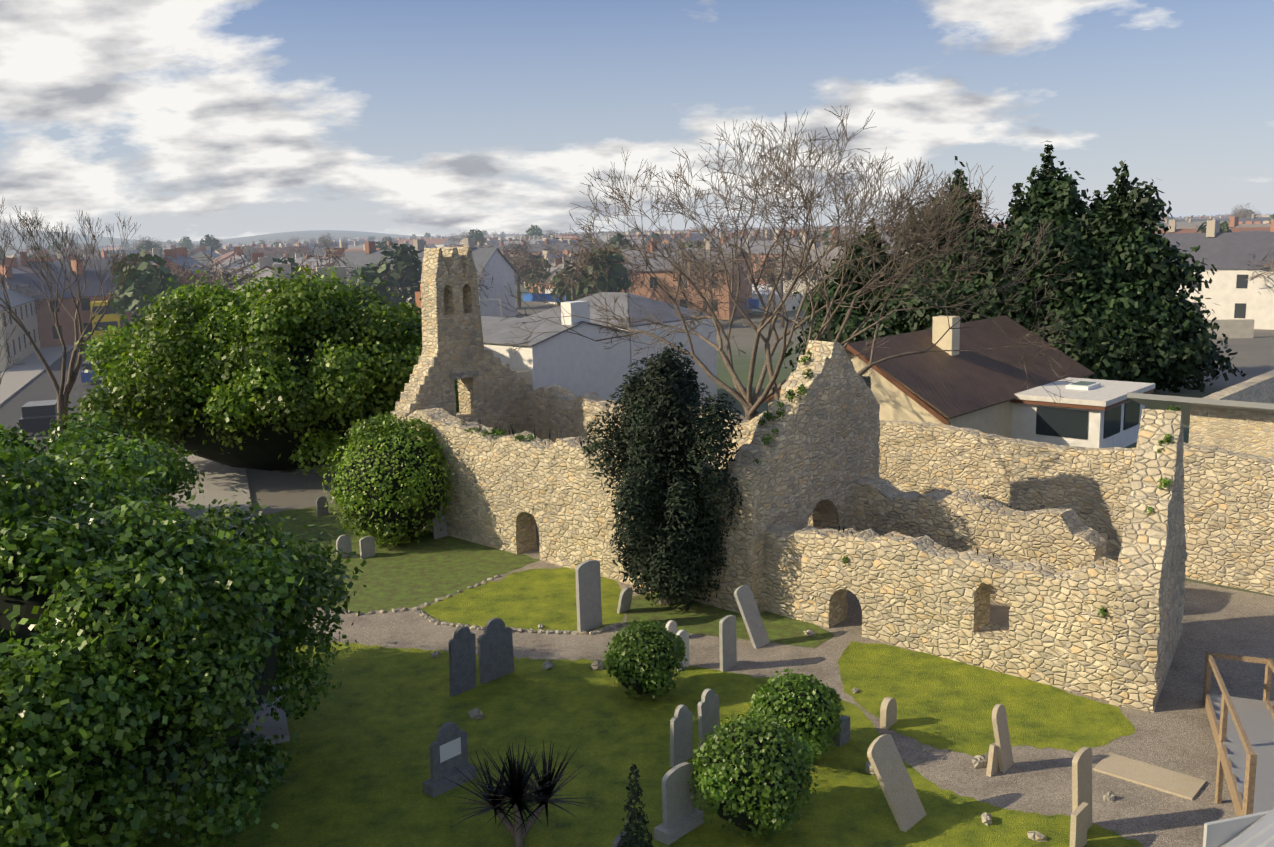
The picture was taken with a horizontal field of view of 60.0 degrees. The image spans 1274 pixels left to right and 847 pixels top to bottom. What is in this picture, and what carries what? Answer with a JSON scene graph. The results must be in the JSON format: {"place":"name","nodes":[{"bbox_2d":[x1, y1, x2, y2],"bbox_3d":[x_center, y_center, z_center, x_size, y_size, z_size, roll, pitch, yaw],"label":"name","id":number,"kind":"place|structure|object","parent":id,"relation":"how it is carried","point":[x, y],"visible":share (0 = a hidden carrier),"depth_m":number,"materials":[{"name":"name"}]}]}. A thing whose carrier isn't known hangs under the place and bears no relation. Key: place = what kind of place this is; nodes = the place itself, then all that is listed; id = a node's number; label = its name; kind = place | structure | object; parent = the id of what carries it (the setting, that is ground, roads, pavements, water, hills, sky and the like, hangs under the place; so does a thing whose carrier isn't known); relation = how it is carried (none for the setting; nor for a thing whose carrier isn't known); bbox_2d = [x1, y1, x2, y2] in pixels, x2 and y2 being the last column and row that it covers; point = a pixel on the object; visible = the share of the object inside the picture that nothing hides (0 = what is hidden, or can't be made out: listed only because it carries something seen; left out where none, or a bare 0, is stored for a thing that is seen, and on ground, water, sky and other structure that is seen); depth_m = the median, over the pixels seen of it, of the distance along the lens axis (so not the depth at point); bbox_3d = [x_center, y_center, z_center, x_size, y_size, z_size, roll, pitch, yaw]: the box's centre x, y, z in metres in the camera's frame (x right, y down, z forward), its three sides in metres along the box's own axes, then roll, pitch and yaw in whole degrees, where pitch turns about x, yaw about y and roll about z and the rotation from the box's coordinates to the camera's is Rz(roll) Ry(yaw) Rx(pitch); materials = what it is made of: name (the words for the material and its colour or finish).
{"place":"outdoors","nodes":[
{"label":"outdoors","id":0,"kind":"place"},
{"bbox_2d":[0,345,175,510],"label":"street asphalt","id":1,"kind":"structure","parent":0,"point":[40,387],"depth_m":75.63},
{"bbox_2d":[19,370,108,432],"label":"car bodies","id":2,"kind":"object","parent":1,"relation":"on","point":[35,424],"visible":0.17,"depth_m":59.08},
{"bbox_2d":[21,360,106,416],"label":"cabins","id":3,"kind":"object","parent":2,"relation":"on","point":[38,408],"visible":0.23,"depth_m":59.83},
{"bbox_2d":[90,299,121,340],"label":"bus body","id":4,"kind":"object","parent":1,"relation":"on","point":[111,317],"visible":0.29,"depth_m":110.95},
{"bbox_2d":[93,306,122,330],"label":"windows","id":5,"kind":"structure","parent":4,"relation":"in","point":[103,325],"depth_m":110.89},
{"bbox_2d":[0,345,289,749],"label":"street pavements","id":6,"kind":"structure","parent":1,"relation":"on","point":[220,482],"depth_m":45.77,"materials":[{"name":"concrete"}]},
{"bbox_2d":[64,265,458,481],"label":"tree","id":7,"kind":"object","parent":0,"point":[147,372],"depth_m":44.34,"materials":[{"name":"plant"}]},
{"bbox_2d":[0,226,800,249],"bbox_3d":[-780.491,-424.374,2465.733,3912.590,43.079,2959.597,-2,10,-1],"label":"hills","id":8,"kind":"structure","parent":0,"point":[302,235],"depth_m":1605.62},
{"bbox_2d":[415,291,420,312],"bbox_3d":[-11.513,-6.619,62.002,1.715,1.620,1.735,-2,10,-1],"label":"brick house","id":9,"kind":"structure","parent":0,"point":[417,298],"depth_m":61.45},
{"bbox_2d":[419,567,624,630],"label":"lawn","id":10,"kind":"structure","parent":0,"point":[533,599],"depth_m":30.42,"materials":[{"name":"green plant"}]},
{"bbox_2d":[484,318,716,407],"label":"white house walls","id":11,"kind":"structure","parent":0,"point":[577,365],"depth_m":55.09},
{"bbox_2d":[481,292,716,346],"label":"house roof","id":12,"kind":"structure","parent":11,"relation":"on","point":[495,330],"depth_m":58.22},
{"bbox_2d":[561,301,589,324],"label":"white house chimneys","id":13,"kind":"object","parent":12,"relation":"on","point":[580,308],"visible":0.39,"depth_m":53.89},
{"bbox_2d":[106,642,1142,846],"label":"lawn","id":14,"kind":"structure","parent":0,"point":[357,774],"depth_m":20.92,"materials":[{"name":"green plant"}]},
{"bbox_2d":[422,722,475,797],"bbox_3d":[-3.481,6.161,20.391,0.310,1.355,1.000,8,14,42],"label":"headstone","id":15,"kind":"object","parent":14,"relation":"on","point":[436,784],"visible":0.92,"depth_m":20.26,"materials":[{"name":"grey"}]},
{"bbox_2d":[440,737,460,762],"bbox_3d":[-3.431,6.004,20.313,0.010,0.333,0.480,8,14,42],"label":"gravestone plaque","id":16,"kind":"object","parent":15,"relation":"attached to","point":[450,749],"visible":1,"depth_m":20.31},
{"bbox_2d":[449,626,475,696],"bbox_3d":[-3.870,5.290,24.489,0.190,1.670,0.680,8,14,42],"label":"headstone","id":17,"kind":"object","parent":14,"relation":"on","point":[462,660],"visible":0.96,"depth_m":24.41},
{"bbox_2d":[477,618,513,683],"bbox_3d":[-3.237,5.209,25.294,0.151,1.544,0.984,8,14,42],"label":"headstone","id":18,"kind":"object","parent":14,"relation":"on","point":[495,650],"visible":0.94,"depth_m":25.22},
{"bbox_2d":[443,740,587,846],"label":"yucca","id":19,"kind":"object","parent":14,"relation":"on","point":[514,793],"depth_m":18.23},
{"bbox_2d":[612,833,632,846],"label":"headstone","id":20,"kind":"object","parent":14,"relation":"on","point":[617,842],"visible":0.6,"depth_m":17.77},
{"bbox_2d":[618,764,653,846],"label":"conifer","id":21,"kind":"object","parent":14,"relation":"on","point":[633,817],"visible":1,"depth_m":17.41,"materials":[{"name":"green plant"}]},
{"bbox_2d":[602,618,687,703],"bbox_3d":[0.172,5.139,23.998,1.847,1.812,1.886,-2,10,-1],"label":"box ball","id":22,"kind":"object","parent":14,"relation":"on","point":[614,656],"depth_m":23.49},
{"bbox_2d":[654,762,703,844],"bbox_3d":[0.705,6.384,18.614,0.310,1.298,0.940,8,14,42],"label":"headstone","id":23,"kind":"object","parent":14,"relation":"on","point":[682,815],"visible":0.81,"depth_m":18.49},
{"bbox_2d":[670,704,692,766],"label":"headstone","id":24,"kind":"object","parent":14,"relation":"on","point":[681,726],"visible":0.92,"depth_m":20.95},
{"bbox_2d":[676,629,688,670],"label":"headstone","id":25,"kind":"object","parent":14,"relation":"on","point":[683,634],"visible":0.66,"depth_m":25.54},
{"bbox_2d":[698,688,719,752],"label":"headstone","id":26,"kind":"object","parent":14,"relation":"on","point":[708,713],"visible":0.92,"depth_m":21.37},
{"bbox_2d":[317,574,1114,841],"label":"stones","id":27,"kind":"object","parent":14,"relation":"on","point":[979,761],"visible":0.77,"depth_m":26.68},
{"bbox_2d":[688,712,818,844],"bbox_3d":[1.948,5.926,18.535,2.216,2.140,2.262,-2,10,-1],"label":"box ball","id":28,"kind":"object","parent":14,"relation":"on","point":[705,777],"depth_m":17.90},
{"bbox_2d":[746,668,844,758],"bbox_3d":[3.031,5.609,21.077,1.899,1.829,1.950,-2,10,-1],"label":"box ball","id":29,"kind":"object","parent":14,"relation":"on","point":[828,693],"depth_m":20.54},
{"bbox_2d":[833,715,849,746],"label":"headstone","id":30,"kind":"object","parent":14,"relation":"on","point":[844,734],"visible":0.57,"depth_m":21.61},
{"bbox_2d":[867,734,926,831],"bbox_3d":[4.436,6.159,18.773,0.914,1.596,0.719,3,11,26],"label":"headstone","id":31,"kind":"object","parent":14,"relation":"on","point":[896,783],"visible":0.88,"depth_m":18.71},
{"bbox_2d":[1069,802,1088,846],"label":"headstone","id":32,"kind":"object","parent":14,"relation":"on","point":[1078,825],"visible":1,"depth_m":17.68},
{"bbox_2d":[0,230,1273,596],"bbox_3d":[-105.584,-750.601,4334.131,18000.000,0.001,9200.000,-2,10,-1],"label":"ground","id":33,"kind":"structure","parent":0,"point":[274,492],"depth_m":73.28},
{"bbox_2d":[0,305,24,383],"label":"bare tree","id":34,"kind":"object","parent":33,"relation":"on","point":[5,344],"visible":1,"depth_m":36.91,"materials":[{"name":"brown plant"}]},
{"bbox_2d":[0,198,145,436],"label":"bare tree","id":35,"kind":"object","parent":33,"relation":"on","point":[62,401],"visible":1,"depth_m":51.89,"materials":[{"name":"brown plant"}]},
{"bbox_2d":[0,401,208,509],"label":"tree crown","id":36,"kind":"object","parent":33,"relation":"on","point":[74,432],"visible":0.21,"depth_m":37.84,"materials":[{"name":"green plant"}]},
{"bbox_2d":[0,252,406,370],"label":"street house walls","id":37,"kind":"structure","parent":33,"relation":"on","point":[30,322],"depth_m":98.44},
{"bbox_2d":[3,303,39,357],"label":"windows","id":38,"kind":"structure","parent":37,"relation":"attached to","point":[23,334],"depth_m":99.43,"materials":[{"name":"grey"}]},
{"bbox_2d":[3,246,347,288],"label":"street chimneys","id":39,"kind":"object","parent":37,"relation":"on","point":[341,272],"visible":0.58,"depth_m":109.30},
{"bbox_2d":[0,251,386,311],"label":"street house roofs","id":40,"kind":"structure","parent":37,"relation":"on","point":[18,298],"depth_m":106.53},
{"bbox_2d":[316,496,328,515],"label":"headstone","id":41,"kind":"object","parent":33,"relation":"on","point":[321,508],"visible":0.83,"depth_m":40.58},
{"bbox_2d":[482,298,502,316],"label":"street lamp","id":42,"kind":"object","parent":33,"relation":"on","point":[500,303],"visible":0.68,"depth_m":76.89,"materials":[{"name":"grey"}]},
{"bbox_2d":[456,369,530,412],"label":"white house lean to","id":43,"kind":"object","parent":33,"relation":"on","point":[526,374],"visible":0.07,"depth_m":51.99,"materials":[{"name":"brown paint"}]},
{"bbox_2d":[294,243,783,326],"bbox_3d":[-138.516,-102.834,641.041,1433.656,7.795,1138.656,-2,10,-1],"label":"town tree trunks","id":44,"kind":"object","parent":33,"relation":"on","point":[519,305],"visible":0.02,"depth_m":111.64,"materials":[{"name":"brown"}]},
{"bbox_2d":[0,203,1273,313],"bbox_3d":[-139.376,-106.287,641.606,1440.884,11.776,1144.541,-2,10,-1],"label":"bare trees","id":45,"kind":"object","parent":44,"relation":"on","point":[525,265],"visible":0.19,"depth_m":112.52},
{"bbox_2d":[2,218,1183,347],"bbox_3d":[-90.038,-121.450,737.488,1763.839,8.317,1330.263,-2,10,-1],"label":"brick houses","id":46,"kind":"structure","parent":33,"relation":"on","point":[499,268],"depth_m":124.45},
{"bbox_2d":[49,252,814,338],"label":"town windows","id":47,"kind":"structure","parent":46,"relation":"in","point":[85,303],"depth_m":112.25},
{"bbox_2d":[0,214,1272,301],"bbox_3d":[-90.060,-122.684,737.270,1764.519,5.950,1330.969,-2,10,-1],"label":"distant houses","id":48,"kind":"structure","parent":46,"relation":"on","point":[357,255],"depth_m":148.37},
{"bbox_2d":[0,213,1273,286],"bbox_3d":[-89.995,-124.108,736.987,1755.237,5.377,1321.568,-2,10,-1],"label":"trees","id":49,"kind":"object","parent":46,"relation":"on","point":[419,244],"visible":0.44,"depth_m":252.91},
{"bbox_2d":[523,293,758,308],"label":"blue shop fascia","id":50,"kind":"structure","parent":46,"relation":"attached to","point":[532,297],"depth_m":148.60,"materials":[{"name":"blue"}]},
{"bbox_2d":[0,209,1273,325],"bbox_3d":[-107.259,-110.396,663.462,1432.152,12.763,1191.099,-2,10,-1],"label":"distant trees","id":51,"kind":"object","parent":33,"relation":"on","point":[402,261],"visible":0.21,"depth_m":109.08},
{"bbox_2d":[545,284,799,311],"bbox_3d":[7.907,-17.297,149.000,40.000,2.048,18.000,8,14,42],"label":"commercial blocks","id":52,"kind":"structure","parent":33,"relation":"on","point":[795,303],"depth_m":131.15,"materials":[{"name":"white"}]},
{"bbox_2d":[132,249,1273,329],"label":"house walls","id":53,"kind":"structure","parent":33,"relation":"on","point":[1224,292],"depth_m":96.63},
{"bbox_2d":[20,217,1238,264],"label":"edge chimneys","id":54,"kind":"object","parent":53,"relation":"on","point":[1212,228],"visible":0.44,"depth_m":129.20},
{"bbox_2d":[148,274,1247,317],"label":"house windows","id":55,"kind":"structure","parent":53,"relation":"attached to","point":[1240,308],"depth_m":96.57,"materials":[{"name":"grey"}]},
{"bbox_2d":[768,349,1012,437],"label":"bungalow walls","id":56,"kind":"structure","parent":33,"relation":"on","point":[895,403],"depth_m":45.70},
{"bbox_2d":[861,376,869,388],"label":"window","id":57,"kind":"structure","parent":56,"relation":"in","point":[866,379],"depth_m":45.98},
{"bbox_2d":[757,315,1093,418],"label":"house roof","id":58,"kind":"structure","parent":56,"relation":"on","point":[948,386],"depth_m":48.79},
{"bbox_2d":[762,344,949,424],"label":"bungalow barge boards","id":59,"kind":"object","parent":58,"relation":"attached to","point":[915,398],"visible":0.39,"depth_m":44.61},
{"bbox_2d":[932,316,959,355],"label":"chimney","id":60,"kind":"object","parent":58,"relation":"on","point":[950,340],"visible":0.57,"depth_m":49.41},
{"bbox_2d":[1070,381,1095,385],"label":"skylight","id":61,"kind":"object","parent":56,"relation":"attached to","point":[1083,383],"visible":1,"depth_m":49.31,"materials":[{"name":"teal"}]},
{"bbox_2d":[784,140,1248,393],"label":"evergreen trees","id":62,"kind":"object","parent":33,"relation":"on","point":[1128,314],"visible":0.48,"depth_m":62.27,"materials":[{"name":"green plant"}]},
{"bbox_2d":[1011,401,1144,447],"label":"sun room walls","id":63,"kind":"structure","parent":33,"relation":"on","point":[1023,421],"depth_m":47.95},
{"bbox_2d":[1015,377,1155,406],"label":"flat roof","id":64,"kind":"structure","parent":63,"relation":"on","point":[1107,393],"depth_m":48.06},
{"bbox_2d":[1010,389,1153,410],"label":"roof fascia","id":65,"kind":"structure","parent":64,"relation":"attached to","point":[1071,405],"depth_m":46.95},
{"bbox_2d":[1066,381,1100,389],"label":"skylight","id":66,"kind":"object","parent":64,"relation":"on","point":[1089,387],"depth_m":48.99},
{"bbox_2d":[1036,400,1139,438],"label":"windows","id":67,"kind":"structure","parent":63,"relation":"in","point":[1062,422],"depth_m":47.27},
{"bbox_2d":[1189,408,1273,458],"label":"stone wall","id":68,"kind":"structure","parent":33,"relation":"on","point":[1245,432],"depth_m":31.96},
{"bbox_2d":[1127,392,1273,426],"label":"new building metal roof","id":69,"kind":"structure","parent":68,"relation":"on","point":[1157,402],"depth_m":32.36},
{"bbox_2d":[1189,369,1273,445],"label":"stone wall","id":70,"kind":"structure","parent":33,"relation":"on","point":[1259,389],"depth_m":35.05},
{"bbox_2d":[0,224,1273,271],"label":"distant houses","id":71,"kind":"structure","parent":0,"point":[1234,248],"depth_m":99.35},
{"bbox_2d":[0,0,1273,241],"label":"sky","id":72,"kind":"structure","parent":0,"point":[193,119],"materials":[{"name":"blue"}]},
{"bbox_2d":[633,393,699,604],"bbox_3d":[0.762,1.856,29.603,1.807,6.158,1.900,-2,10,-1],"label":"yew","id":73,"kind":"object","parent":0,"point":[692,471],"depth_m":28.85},
{"bbox_2d":[304,523,1273,846],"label":"gravel path","id":74,"kind":"structure","parent":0,"point":[1174,731],"depth_m":23.63,"materials":[{"name":"gravel"}]},
{"bbox_2d":[0,424,366,846],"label":"bush","id":75,"kind":"object","parent":74,"relation":"on","point":[184,595],"depth_m":16.43,"materials":[{"name":"plant"}]},
{"bbox_2d":[336,535,351,557],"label":"headstone","id":76,"kind":"object","parent":74,"relation":"on","point":[343,542],"visible":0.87,"depth_m":35.16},
{"bbox_2d":[359,536,374,558],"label":"headstone","id":77,"kind":"object","parent":74,"relation":"on","point":[367,546],"visible":0.88,"depth_m":35.10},
{"bbox_2d":[322,412,458,547],"bbox_3d":[-8.078,2.007,36.668,4.551,4.754,4.498,-2,10,-1],"label":"bush","id":78,"kind":"object","parent":74,"relation":"on","point":[373,431],"depth_m":35.55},
{"bbox_2d":[254,501,539,612],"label":"lawn","id":79,"kind":"structure","parent":74,"relation":"on","point":[428,567],"depth_m":34.28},
{"bbox_2d":[431,500,447,538],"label":"headstone","id":80,"kind":"object","parent":74,"relation":"on","point":[437,533],"depth_m":37.19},
{"bbox_2d":[391,246,532,435],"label":"ruined tower","id":81,"kind":"structure","parent":74,"relation":"on","point":[493,393],"depth_m":39.38,"materials":[{"name":"stone"}]},
{"bbox_2d":[449,370,478,379],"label":"lintel","id":82,"kind":"structure","parent":81,"relation":"attached to","point":[462,375],"depth_m":39.65,"materials":[{"name":"grey stone"}]},
{"bbox_2d":[407,408,725,608],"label":"ruined stone wall","id":83,"kind":"structure","parent":74,"relation":"on","point":[509,493],"depth_m":34.14,"materials":[{"name":"stone"}]},
{"bbox_2d":[459,417,994,561],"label":"stones","id":84,"kind":"object","parent":83,"relation":"on","point":[513,433],"depth_m":33.80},
{"bbox_2d":[459,350,1180,616],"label":"wall plants","id":85,"kind":"object","parent":83,"relation":"on","point":[790,394],"depth_m":29.48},
{"bbox_2d":[575,559,601,632],"bbox_3d":[-1.226,4.436,28.107,0.110,1.946,0.780,8,14,42],"label":"headstone","id":86,"kind":"object","parent":74,"relation":"on","point":[588,594],"visible":0.88,"depth_m":28.01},
{"bbox_2d":[617,587,632,613],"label":"headstone","id":87,"kind":"object","parent":74,"relation":"on","point":[625,599],"visible":0.89,"depth_m":29.32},
{"bbox_2d":[524,385,812,526],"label":"ruined stone wall","id":88,"kind":"structure","parent":74,"relation":"on","point":[554,409],"depth_m":40.54,"materials":[{"name":"stone"}]},
{"bbox_2d":[665,620,676,633],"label":"headstone","id":89,"kind":"object","parent":74,"relation":"on","point":[671,625],"visible":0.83,"depth_m":27.39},
{"bbox_2d":[719,615,736,671],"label":"headstone","id":90,"kind":"object","parent":74,"relation":"on","point":[727,642],"visible":0.88,"depth_m":25.36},
{"bbox_2d":[626,592,834,647],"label":"lawn","id":91,"kind":"structure","parent":74,"relation":"on","point":[700,618],"depth_m":28.56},
{"bbox_2d":[582,342,742,610],"bbox_3d":[0.746,1.307,29.487,4.404,6.920,4.353,-2,10,-1],"label":"yew tree","id":92,"kind":"object","parent":91,"relation":"on","point":[659,381],"visible":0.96,"depth_m":28.47,"materials":[{"name":"plant"}]},
{"bbox_2d":[734,585,769,648],"bbox_3d":[2.814,4.755,26.866,0.778,1.609,0.554,3,11,26],"label":"headstone","id":93,"kind":"object","parent":74,"relation":"on","point":[751,616],"visible":0.88,"depth_m":26.80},
{"bbox_2d":[498,105,1075,419],"bbox_3d":[5.091,-3.617,37.967,20.051,13.904,14.780,-2,10,-1],"label":"bare tree","id":94,"kind":"object","parent":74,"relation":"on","point":[746,400],"visible":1,"depth_m":37.27,"materials":[{"name":"brown plant"}]},
{"bbox_2d":[765,524,1117,700],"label":"ruined stone wall","id":95,"kind":"structure","parent":74,"relation":"on","point":[926,594],"depth_m":25.50,"materials":[{"name":"stone"}]},
{"bbox_2d":[853,477,1106,604],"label":"ruined stone wall","id":96,"kind":"structure","parent":74,"relation":"on","point":[962,520],"depth_m":29.49,"materials":[{"name":"stone"}]},
{"bbox_2d":[986,743,998,776],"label":"headstone","id":97,"kind":"object","parent":74,"relation":"on","point":[992,766],"visible":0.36,"depth_m":20.26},
{"bbox_2d":[992,704,1013,772],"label":"headstone","id":98,"kind":"object","parent":74,"relation":"on","point":[1002,738],"visible":0.92,"depth_m":20.34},
{"bbox_2d":[1072,747,1091,829],"bbox_3d":[7.358,6.134,18.244,0.168,1.557,0.620,8,14,42],"label":"headstone","id":99,"kind":"object","parent":74,"relation":"on","point":[1082,775],"visible":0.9,"depth_m":18.11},
{"bbox_2d":[1109,409,1187,712],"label":"stone wall","id":100,"kind":"structure","parent":74,"relation":"on","point":[1148,614],"depth_m":22.89,"materials":[{"name":"stone"}]},
{"bbox_2d":[1093,752,1205,799],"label":"ledger slab","id":101,"kind":"structure","parent":74,"relation":"on","point":[1155,777],"depth_m":20.00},
{"bbox_2d":[1203,651,1273,816],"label":"wooden railing","id":102,"kind":"object","parent":74,"relation":"on","point":[1224,765],"visible":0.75,"depth_m":18.85,"materials":[{"name":"brown wood"}]},
{"bbox_2d":[1209,693,1273,813],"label":"timber stair treads","id":103,"kind":"object","parent":102,"relation":"attached to","point":[1256,719],"visible":0.52,"depth_m":19.04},
{"bbox_2d":[723,340,879,613],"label":"gable","id":104,"kind":"structure","parent":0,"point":[818,456],"depth_m":30.01,"materials":[{"name":"stone"}]},
{"bbox_2d":[663,212,1273,229],"bbox_3d":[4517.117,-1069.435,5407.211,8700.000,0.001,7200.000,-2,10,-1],"label":"sea bay","id":105,"kind":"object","parent":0,"point":[1177,216],"visible":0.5,"depth_m":5572.88,"materials":[{"name":"blue liquid"}]},
{"bbox_2d":[838,641,1135,755],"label":"lawn","id":106,"kind":"structure","parent":0,"point":[945,703],"depth_m":23.26,"materials":[{"name":"green plant"}]},
{"bbox_2d":[880,697,896,728],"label":"headstone","id":107,"kind":"object","parent":106,"relation":"on","point":[888,713],"visible":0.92,"depth_m":22.27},
{"bbox_2d":[878,420,1273,594],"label":"boundary wall","id":108,"kind":"structure","parent":0,"point":[1229,512],"depth_m":32.36,"materials":[{"name":"stone"}]},
{"bbox_2d":[1199,319,1254,337],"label":"garden walls","id":109,"kind":"structure","parent":0,"point":[1236,328],"depth_m":89.39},
{"bbox_2d":[1220,809,1273,846],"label":"tin roof","id":110,"kind":"structure","parent":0,"point":[1259,832],"depth_m":13.70,"materials":[{"name":"grey"}]},
{"bbox_2d":[1203,810,1270,846],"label":"roof fascia","id":111,"kind":"structure","parent":110,"relation":"attached to","point":[1218,833],"depth_m":13.77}
]}

